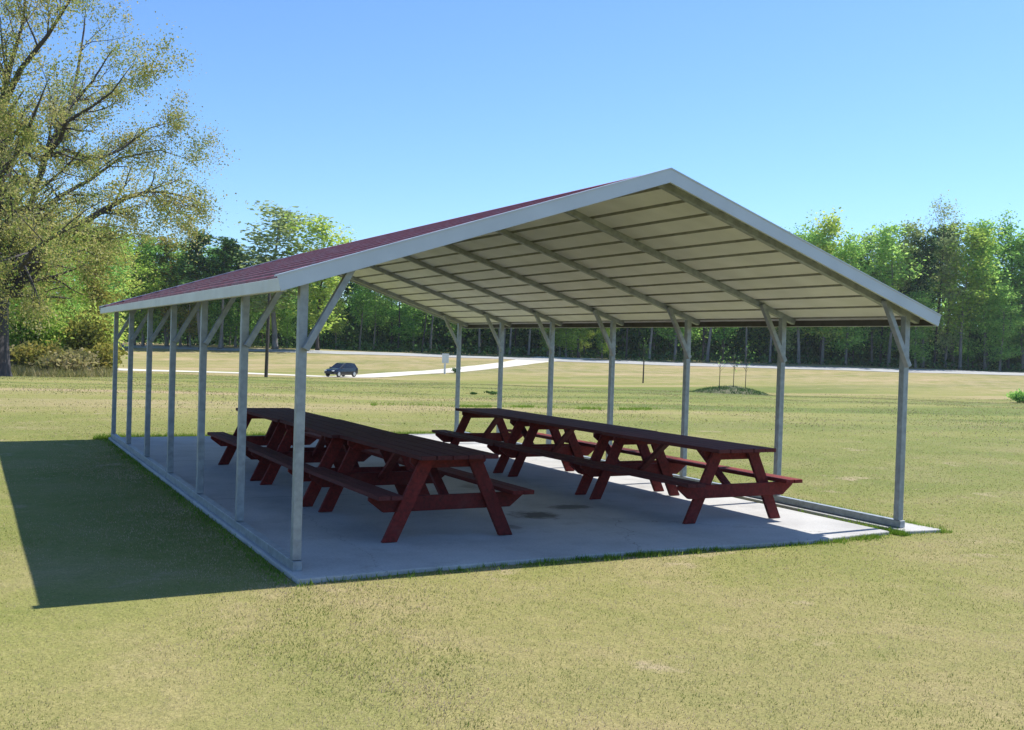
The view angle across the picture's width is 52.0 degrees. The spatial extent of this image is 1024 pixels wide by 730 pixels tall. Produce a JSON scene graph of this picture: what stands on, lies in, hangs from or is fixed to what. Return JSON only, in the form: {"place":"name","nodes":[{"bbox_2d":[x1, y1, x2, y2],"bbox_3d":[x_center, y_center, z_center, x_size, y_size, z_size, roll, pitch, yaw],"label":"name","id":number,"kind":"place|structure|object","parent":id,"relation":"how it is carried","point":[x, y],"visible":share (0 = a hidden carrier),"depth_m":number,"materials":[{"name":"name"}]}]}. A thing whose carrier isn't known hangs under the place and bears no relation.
{"place":"outdoors","nodes":[
{"label":"outdoors","id":0,"kind":"place"},
{"bbox_2d":[11,363,112,376],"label":"tall grass","id":1,"kind":"structure","parent":0,"point":[34,372],"depth_m":66.52,"materials":[{"name":"green plant"}]},
{"bbox_2d":[117,356,598,377],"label":"driveway","id":2,"kind":"structure","parent":0,"point":[510,363],"depth_m":118.80,"materials":[{"name":"grey concrete"}]},
{"bbox_2d":[324,363,357,376],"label":"parked car","id":3,"kind":"object","parent":2,"relation":"on","point":[339,369],"visible":1,"depth_m":105.45,"materials":[{"name":"blue paint"}]},
{"bbox_2d":[0,341,1023,729],"bbox_3d":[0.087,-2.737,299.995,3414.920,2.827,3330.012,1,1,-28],"label":"ground","id":4,"kind":"structure","parent":0,"point":[78,577],"depth_m":7.51,"materials":[{"name":"green plant"}]},
{"bbox_2d":[9,340,36,366],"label":"shrub","id":5,"kind":"object","parent":4,"relation":"on","point":[11,349],"visible":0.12,"depth_m":72.85,"materials":[{"name":"green plant"}]},
{"bbox_2d":[9,289,63,348],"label":"shrub","id":6,"kind":"object","parent":4,"relation":"on","point":[17,337],"visible":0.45,"depth_m":75.64,"materials":[{"name":"green plant"}]},
{"bbox_2d":[10,337,65,368],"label":"shrub","id":7,"kind":"object","parent":4,"relation":"on","point":[27,355],"visible":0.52,"depth_m":71.48,"materials":[{"name":"green plant"}]},
{"bbox_2d":[27,258,68,325],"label":"broadleaf tree","id":8,"kind":"object","parent":4,"relation":"on","point":[52,271],"visible":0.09,"depth_m":84.23,"materials":[{"name":"green plant"}]},
{"bbox_2d":[17,296,80,349],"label":"shrub","id":9,"kind":"object","parent":4,"relation":"on","point":[61,337],"visible":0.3,"depth_m":77.32,"materials":[{"name":"green plant"}]},
{"bbox_2d":[25,228,77,321],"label":"broadleaf tree","id":10,"kind":"object","parent":4,"relation":"on","point":[58,285],"visible":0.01,"depth_m":88.58,"materials":[{"name":"green plant"}]},
{"bbox_2d":[28,349,99,373],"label":"shrub","id":11,"kind":"object","parent":4,"relation":"on","point":[66,359],"visible":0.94,"depth_m":69.08,"materials":[{"name":"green plant"}]},
{"bbox_2d":[51,257,79,325],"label":"broadleaf tree","id":12,"kind":"object","parent":4,"relation":"on","point":[63,292],"visible":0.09,"depth_m":94.77,"materials":[{"name":"green plant"}]},
{"bbox_2d":[53,235,89,320],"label":"broadleaf tree","id":13,"kind":"object","parent":4,"relation":"on","point":[78,306],"visible":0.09,"depth_m":102.95,"materials":[{"name":"green plant"}]},
{"bbox_2d":[58,345,109,370],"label":"shrub","id":14,"kind":"object","parent":4,"relation":"on","point":[89,354],"visible":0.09,"depth_m":72.65,"materials":[{"name":"green plant"}]},
{"bbox_2d":[52,302,120,350],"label":"shrub","id":15,"kind":"object","parent":4,"relation":"on","point":[91,336],"visible":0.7,"depth_m":77.74,"materials":[{"name":"green plant"}]},
{"bbox_2d":[68,218,124,321],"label":"broadleaf tree","id":16,"kind":"object","parent":4,"relation":"on","point":[86,300],"visible":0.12,"depth_m":99.27,"materials":[{"name":"green plant"}]},
{"bbox_2d":[71,299,127,365],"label":"shrub","id":17,"kind":"object","parent":4,"relation":"on","point":[111,334],"visible":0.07,"depth_m":83.61,"materials":[{"name":"green plant"}]},
{"bbox_2d":[61,238,138,329],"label":"broadleaf tree","id":18,"kind":"object","parent":4,"relation":"on","point":[96,288],"visible":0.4,"depth_m":91.93,"materials":[{"name":"green plant"}]},
{"bbox_2d":[84,336,127,370],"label":"shrub","id":19,"kind":"object","parent":4,"relation":"on","point":[105,354],"visible":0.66,"depth_m":74.49,"materials":[{"name":"green plant"}]},
{"bbox_2d":[78,221,137,322],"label":"broadleaf tree","id":20,"kind":"object","parent":4,"relation":"on","point":[118,274],"visible":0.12,"depth_m":124.91,"materials":[{"name":"green plant"}]},
{"bbox_2d":[0,0,239,375],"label":"oak tree","id":21,"kind":"object","parent":4,"relation":"on","point":[54,239],"visible":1,"depth_m":61.14,"materials":[{"name":"green plant"}]},
{"bbox_2d":[100,238,144,342],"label":"broadleaf tree","id":22,"kind":"object","parent":4,"relation":"on","point":[129,280],"visible":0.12,"depth_m":135.63,"materials":[{"name":"green plant"}]},
{"bbox_2d":[115,232,160,345],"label":"broadleaf tree","id":23,"kind":"object","parent":4,"relation":"on","point":[133,290],"visible":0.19,"depth_m":145.34,"materials":[{"name":"green plant"}]},
{"bbox_2d":[117,230,161,344],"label":"broadleaf tree","id":24,"kind":"object","parent":4,"relation":"on","point":[135,240],"visible":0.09,"depth_m":149.72,"materials":[{"name":"green plant"}]},
{"bbox_2d":[119,250,172,345],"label":"broadleaf tree","id":25,"kind":"object","parent":4,"relation":"on","point":[148,276],"visible":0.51,"depth_m":146.52,"materials":[{"name":"green plant"}]},
{"bbox_2d":[126,235,181,337],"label":"broadleaf tree","id":26,"kind":"object","parent":4,"relation":"on","point":[154,251],"visible":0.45,"depth_m":147.73,"materials":[{"name":"green plant"}]},
{"bbox_2d":[145,230,184,345],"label":"broadleaf tree","id":27,"kind":"object","parent":4,"relation":"on","point":[164,310],"visible":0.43,"depth_m":148.93,"materials":[{"name":"green plant"}]},
{"bbox_2d":[158,243,204,345],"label":"broadleaf tree","id":28,"kind":"object","parent":4,"relation":"on","point":[178,276],"visible":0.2,"depth_m":149.93,"materials":[{"name":"green plant"}]},
{"bbox_2d":[170,266,211,347],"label":"broadleaf tree","id":29,"kind":"object","parent":4,"relation":"on","point":[192,328],"visible":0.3,"depth_m":147.66,"materials":[{"name":"green plant"}]},
{"bbox_2d":[163,223,223,348],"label":"broadleaf tree","id":30,"kind":"object","parent":4,"relation":"on","point":[200,263],"visible":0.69,"depth_m":145.41,"materials":[{"name":"plant"}]},
{"bbox_2d":[179,264,225,339],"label":"broadleaf tree","id":31,"kind":"object","parent":4,"relation":"on","point":[211,315],"visible":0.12,"depth_m":149.80,"materials":[{"name":"green plant"}]},
{"bbox_2d":[198,236,244,348],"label":"tree","id":32,"kind":"object","parent":4,"relation":"on","point":[229,245],"visible":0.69,"depth_m":145.23,"materials":[{"name":"green plant"}]},
{"bbox_2d":[205,246,251,347],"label":"broadleaf tree","id":33,"kind":"object","parent":4,"relation":"on","point":[231,314],"visible":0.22,"depth_m":151.69,"materials":[{"name":"green plant"}]},
{"bbox_2d":[228,252,249,347],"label":"pine tree","id":34,"kind":"object","parent":4,"relation":"on","point":[235,337],"visible":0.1,"depth_m":153.04,"materials":[{"name":"green plant"}]},
{"bbox_2d":[227,251,265,336],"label":"broadleaf tree","id":35,"kind":"object","parent":4,"relation":"on","point":[253,313],"visible":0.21,"depth_m":152.90,"materials":[{"name":"green plant"}]},
{"bbox_2d":[264,293,270,376],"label":"utility pole","id":36,"kind":"object","parent":4,"relation":"on","point":[267,344],"visible":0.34,"depth_m":85.86,"materials":[{"name":"brown wood"}]},
{"bbox_2d":[258,297,285,341],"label":"broadleaf tree","id":37,"kind":"object","parent":4,"relation":"on","point":[270,329],"visible":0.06,"depth_m":157.97,"materials":[{"name":"green plant"}]},
{"bbox_2d":[217,200,333,348],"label":"broadleaf tree","id":38,"kind":"object","parent":4,"relation":"on","point":[277,227],"visible":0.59,"depth_m":149.57,"materials":[{"name":"green plant"}]},
{"bbox_2d":[275,287,297,347],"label":"broadleaf tree","id":39,"kind":"object","parent":4,"relation":"on","point":[286,331],"visible":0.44,"depth_m":157.19,"materials":[{"name":"green plant"}]},
{"bbox_2d":[262,210,356,349],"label":"broadleaf tree","id":40,"kind":"object","parent":4,"relation":"on","point":[322,294],"visible":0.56,"depth_m":148.84,"materials":[{"name":"green plant"}]},
{"bbox_2d":[308,279,334,339],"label":"broadleaf tree","id":41,"kind":"object","parent":4,"relation":"on","point":[314,301],"visible":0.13,"depth_m":157.62,"materials":[{"name":"green plant"}]},
{"bbox_2d":[326,277,354,348],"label":"broadleaf tree","id":42,"kind":"object","parent":4,"relation":"on","point":[339,307],"visible":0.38,"depth_m":159.58,"materials":[{"name":"green plant"}]},
{"bbox_2d":[338,282,363,348],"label":"pine tree","id":43,"kind":"object","parent":4,"relation":"on","point":[346,292],"visible":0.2,"depth_m":172.06,"materials":[{"name":"green plant"}]},
{"bbox_2d":[343,282,374,349],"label":"broadleaf tree","id":44,"kind":"object","parent":4,"relation":"on","point":[362,304],"visible":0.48,"depth_m":161.09,"materials":[{"name":"green plant"}]},
{"bbox_2d":[357,288,389,349],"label":"broadleaf tree","id":45,"kind":"object","parent":4,"relation":"on","point":[375,311],"visible":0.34,"depth_m":162.38,"materials":[{"name":"green plant"}]},
{"bbox_2d":[349,293,397,348],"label":"broadleaf tree","id":46,"kind":"object","parent":4,"relation":"on","point":[385,320],"visible":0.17,"depth_m":167.51,"materials":[{"name":"green plant"}]},
{"bbox_2d":[380,295,426,350],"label":"broadleaf tree","id":47,"kind":"object","parent":4,"relation":"on","point":[406,326],"visible":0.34,"depth_m":160.65,"materials":[{"name":"green plant"}]},
{"bbox_2d":[396,306,436,350],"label":"broadleaf tree","id":48,"kind":"object","parent":4,"relation":"on","point":[418,332],"visible":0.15,"depth_m":165.82,"materials":[{"name":"green plant"}]},
{"bbox_2d":[417,314,444,345],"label":"broadleaf tree","id":49,"kind":"object","parent":4,"relation":"on","point":[438,324],"visible":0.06,"depth_m":169.78,"materials":[{"name":"green plant"}]},
{"bbox_2d":[108,434,888,584],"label":"concrete slab","id":50,"kind":"structure","parent":4,"relation":"on","point":[553,517],"depth_m":10.39,"materials":[{"name":"grey concrete"}]},
{"bbox_2d":[207,408,341,480],"bbox_3d":[-3.011,1.013,13.782,1.510,0.762,2.140,1,1,-28],"label":"picnic table","id":51,"kind":"object","parent":50,"relation":"on","point":[272,438],"visible":0.58,"depth_m":13.68,"materials":[{"name":"red wood"}]},
{"bbox_2d":[248,419,406,506],"bbox_3d":[-2.011,1.075,11.913,1.510,0.762,2.140,1,1,-27],"label":"picnic table","id":52,"kind":"object","parent":50,"relation":"on","point":[330,431],"visible":0.59,"depth_m":11.64,"materials":[{"name":"red wood"}]},
{"bbox_2d":[304,434,533,542],"bbox_3d":[-0.964,1.138,10.092,1.510,0.762,2.140,1,1,-28],"label":"picnic table","id":53,"kind":"object","parent":50,"relation":"on","point":[426,461],"visible":0.99,"depth_m":9.53,"materials":[{"name":"red wood"}]},
{"bbox_2d":[432,408,587,472],"bbox_3d":[-0.067,1.081,15.337,1.510,0.762,2.137,1,1,-27],"label":"picnic table","id":54,"kind":"object","parent":50,"relation":"on","point":[489,439],"visible":0.75,"depth_m":15.25,"materials":[{"name":"red wood"}]},
{"bbox_2d":[99,167,941,570],"bbox_3d":[-1.307,-0.218,14.180,6.832,3.322,11.428,1,1,-28],"label":"picnic shelter","id":55,"kind":"object","parent":50,"relation":"on","point":[671,247],"visible":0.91,"depth_m":11.68,"materials":[{"name":"metal"}]},
{"bbox_2d":[495,418,679,494],"bbox_3d":[0.925,1.143,13.465,1.510,0.762,2.137,1,1,-28],"label":"picnic table","id":56,"kind":"object","parent":50,"relation":"on","point":[572,452],"visible":0.78,"depth_m":13.51,"materials":[{"name":"red wood"}]},
{"bbox_2d":[574,431,802,523],"bbox_3d":[1.881,1.203,11.596,1.510,0.762,2.137,1,1,-29],"label":"picnic table","id":57,"kind":"object","parent":50,"relation":"on","point":[712,453],"visible":1,"depth_m":11.07,"materials":[{"name":"red wood"}]},
{"bbox_2d":[371,401,659,410],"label":"ditch weeds","id":58,"kind":"object","parent":4,"relation":"on","point":[529,406],"visible":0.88,"depth_m":34.03,"materials":[{"name":"green plant"}]},
{"bbox_2d":[93,429,953,586],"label":"edge grass","id":59,"kind":"structure","parent":4,"relation":"on","point":[640,554],"depth_m":9.91,"materials":[{"name":"green plant"}]},
{"bbox_2d":[58,278,1021,366],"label":"woodland","id":60,"kind":"object","parent":4,"relation":"on","point":[593,339],"depth_m":179.54,"materials":[{"name":"green plant"}]},
{"bbox_2d":[101,303,1023,371],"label":"undergrowth","id":61,"kind":"object","parent":4,"relation":"on","point":[471,347],"visible":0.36,"depth_m":167.04,"materials":[{"name":"green plant"}]},
{"bbox_2d":[542,328,590,357],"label":"broadleaf tree","id":62,"kind":"object","parent":4,"relation":"on","point":[570,340],"visible":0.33,"depth_m":156.21,"materials":[{"name":"green plant"}]},
{"bbox_2d":[555,328,590,357],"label":"broadleaf tree","id":63,"kind":"object","parent":4,"relation":"on","point":[580,334],"visible":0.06,"depth_m":157.57,"materials":[{"name":"green plant"}]},
{"bbox_2d":[568,328,598,355],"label":"broadleaf tree","id":64,"kind":"object","parent":4,"relation":"on","point":[585,344],"visible":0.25,"depth_m":159.47,"materials":[{"name":"green plant"}]},
{"bbox_2d":[595,328,619,358],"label":"broadleaf tree","id":65,"kind":"object","parent":4,"relation":"on","point":[602,346],"visible":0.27,"depth_m":157.70,"materials":[{"name":"green plant"}]},
{"bbox_2d":[649,327,692,360],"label":"broadleaf tree","id":66,"kind":"object","parent":4,"relation":"on","point":[671,336],"visible":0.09,"depth_m":158.32,"materials":[{"name":"green plant"}]},
{"bbox_2d":[662,327,715,350],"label":"broadleaf tree","id":67,"kind":"object","parent":4,"relation":"on","point":[697,333],"visible":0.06,"depth_m":161.52,"materials":[{"name":"green plant"}]},
{"bbox_2d":[705,327,712,361],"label":"pine tree","id":68,"kind":"object","parent":4,"relation":"on","point":[708,345],"depth_m":157.49,"materials":[{"name":"grey plant"}]},
{"bbox_2d":[708,327,741,361],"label":"broadleaf tree","id":69,"kind":"object","parent":4,"relation":"on","point":[723,330],"visible":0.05,"depth_m":158.52,"materials":[{"name":"green plant"}]},
{"bbox_2d":[695,385,765,394],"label":"mound","id":70,"kind":"object","parent":4,"relation":"on","point":[728,391],"visible":0.45,"depth_m":72.39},
{"bbox_2d":[690,385,769,394],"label":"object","id":71,"kind":"object","parent":70,"relation":"on","point":[725,389],"visible":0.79,"depth_m":72.77,"materials":[{"name":"green plant"}]},
{"bbox_2d":[718,327,764,351],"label":"broadleaf tree","id":72,"kind":"object","parent":4,"relation":"on","point":[748,340],"visible":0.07,"depth_m":169.20,"materials":[{"name":"green plant"}]},
{"bbox_2d":[731,327,796,360],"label":"broadleaf tree","id":73,"kind":"object","parent":4,"relation":"on","point":[758,340],"visible":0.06,"depth_m":168.87,"materials":[{"name":"green plant"}]},
{"bbox_2d":[769,327,800,350],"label":"broadleaf tree","id":74,"kind":"object","parent":4,"relation":"on","point":[788,333],"visible":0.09,"depth_m":158.86,"materials":[{"name":"green plant"}]},
{"bbox_2d":[776,229,835,363],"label":"broadleaf tree","id":75,"kind":"object","parent":4,"relation":"on","point":[798,328],"visible":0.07,"depth_m":156.99,"materials":[{"name":"green plant"}]},
{"bbox_2d":[786,222,849,363],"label":"broadleaf tree","id":76,"kind":"object","parent":4,"relation":"on","point":[828,339],"visible":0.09,"depth_m":160.61,"materials":[{"name":"green plant"}]},
{"bbox_2d":[801,207,858,364],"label":"broadleaf tree","id":77,"kind":"object","parent":4,"relation":"on","point":[830,227],"visible":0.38,"depth_m":156.65,"materials":[{"name":"green plant"}]},
{"bbox_2d":[814,247,850,362],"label":"broadleaf tree","id":78,"kind":"object","parent":4,"relation":"on","point":[835,350],"visible":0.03,"depth_m":165.88,"materials":[{"name":"green plant"}]},
{"bbox_2d":[736,496,940,533],"bbox_3d":[1.587,1.584,15.655,0.489,0.136,11.293,1,1,-28],"label":"concrete footing","id":79,"kind":"object","parent":4,"relation":"on","point":[911,528],"visible":0.08,"depth_m":11.31,"materials":[{"name":"grey concrete"}]},
{"bbox_2d":[811,230,886,365],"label":"broadleaf tree","id":80,"kind":"object","parent":4,"relation":"on","point":[847,341],"visible":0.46,"depth_m":156.20,"materials":[{"name":"green plant"}]},
{"bbox_2d":[843,240,876,363],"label":"broadleaf tree","id":81,"kind":"object","parent":4,"relation":"on","point":[854,349],"visible":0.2,"depth_m":162.15,"materials":[{"name":"green plant"}]},
{"bbox_2d":[854,230,888,364],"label":"broadleaf tree","id":82,"kind":"object","parent":4,"relation":"on","point":[873,329],"visible":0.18,"depth_m":162.59,"materials":[{"name":"green plant"}]},
{"bbox_2d":[867,235,907,365],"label":"broadleaf tree","id":83,"kind":"object","parent":4,"relation":"on","point":[883,337],"visible":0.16,"depth_m":161.72,"materials":[{"name":"green plant"}]},
{"bbox_2d":[864,245,924,365],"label":"broadleaf tree","id":84,"kind":"object","parent":4,"relation":"on","point":[892,352],"visible":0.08,"depth_m":166.69,"materials":[{"name":"green plant"}]},
{"bbox_2d":[860,219,934,366],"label":"broadleaf tree","id":85,"kind":"object","parent":4,"relation":"on","point":[888,241],"visible":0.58,"depth_m":156.79,"materials":[{"name":"green plant"}]},
{"bbox_2d":[873,214,940,367],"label":"broadleaf tree","id":86,"kind":"object","parent":4,"relation":"on","point":[910,237],"visible":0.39,"depth_m":158.07,"materials":[{"name":"green plant"}]},
{"bbox_2d":[898,235,943,367],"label":"broadleaf tree","id":87,"kind":"object","parent":4,"relation":"on","point":[917,282],"visible":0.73,"depth_m":157.18,"materials":[{"name":"plant"}]},
{"bbox_2d":[904,287,947,367],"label":"broadleaf tree","id":88,"kind":"object","parent":4,"relation":"on","point":[917,335],"visible":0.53,"depth_m":155.36,"materials":[{"name":"green plant"}]},
{"bbox_2d":[912,235,944,364],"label":"broadleaf tree","id":89,"kind":"object","parent":4,"relation":"on","point":[931,333],"visible":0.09,"depth_m":165.05,"materials":[{"name":"green plant"}]},
{"bbox_2d":[925,224,960,365],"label":"pine tree","id":90,"kind":"object","parent":4,"relation":"on","point":[938,238],"visible":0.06,"depth_m":169.84,"materials":[{"name":"green plant"}]},
{"bbox_2d":[920,190,971,367],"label":"broadleaf tree","id":91,"kind":"object","parent":4,"relation":"on","point":[940,222],"visible":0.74,"depth_m":158.97,"materials":[{"name":"green plant"}]},
{"bbox_2d":[926,235,979,367],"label":"broadleaf tree","id":92,"kind":"object","parent":4,"relation":"on","point":[946,341],"visible":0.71,"depth_m":158.40,"materials":[{"name":"green plant"}]},
{"bbox_2d":[927,222,988,366],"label":"pine tree","id":93,"kind":"object","parent":4,"relation":"on","point":[952,349],"visible":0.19,"depth_m":165.98,"materials":[{"name":"green plant"}]},
{"bbox_2d":[921,220,1011,369],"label":"broadleaf tree","id":94,"kind":"object","parent":4,"relation":"on","point":[972,240],"visible":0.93,"depth_m":156.35,"materials":[{"name":"green plant"}]},
{"bbox_2d":[948,295,987,369],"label":"broadleaf tree","id":95,"kind":"object","parent":4,"relation":"on","point":[968,353],"visible":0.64,"depth_m":158.63,"materials":[{"name":"green plant"}]},
{"bbox_2d":[945,217,1022,370],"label":"broadleaf tree","id":96,"kind":"object","parent":4,"relation":"on","point":[989,266],"visible":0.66,"depth_m":156.68,"materials":[{"name":"green plant"}]},
{"bbox_2d":[959,239,1012,368],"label":"pine tree","id":97,"kind":"object","parent":4,"relation":"on","point":[990,288],"visible":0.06,"depth_m":166.97,"materials":[{"name":"green plant"}]},
{"bbox_2d":[965,283,1023,370],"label":"broadleaf tree","id":98,"kind":"object","parent":4,"relation":"on","point":[1003,296],"visible":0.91,"depth_m":155.49,"materials":[{"name":"green plant"}]},
{"bbox_2d":[977,228,1023,370],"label":"broadleaf tree","id":99,"kind":"object","parent":4,"relation":"on","point":[1021,331],"visible":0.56,"depth_m":160.18,"materials":[{"name":"green plant"}]},
{"bbox_2d":[978,203,1023,367],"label":"broadleaf tree","id":100,"kind":"object","parent":4,"relation":"on","point":[1007,231],"visible":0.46,"depth_m":160.56,"materials":[{"name":"green plant"}]},
{"bbox_2d":[1004,388,1023,402],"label":"shrub","id":101,"kind":"object","parent":4,"relation":"on","point":[1016,396],"visible":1,"depth_m":87.70,"materials":[{"name":"green plant"}]},
{"bbox_2d":[0,371,1023,445],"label":"field grass","id":102,"kind":"structure","parent":0,"point":[467,399],"depth_m":44.61,"materials":[{"name":"green plant"}]},
{"bbox_2d":[0,0,1023,324],"label":"sky","id":103,"kind":"structure","parent":0,"point":[375,117],"materials":[{"name":"blue"}]},
{"bbox_2d":[121,345,1023,375],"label":"road","id":104,"kind":"structure","parent":0,"point":[650,363],"depth_m":146.73,"materials":[{"name":"grey asphalt"}]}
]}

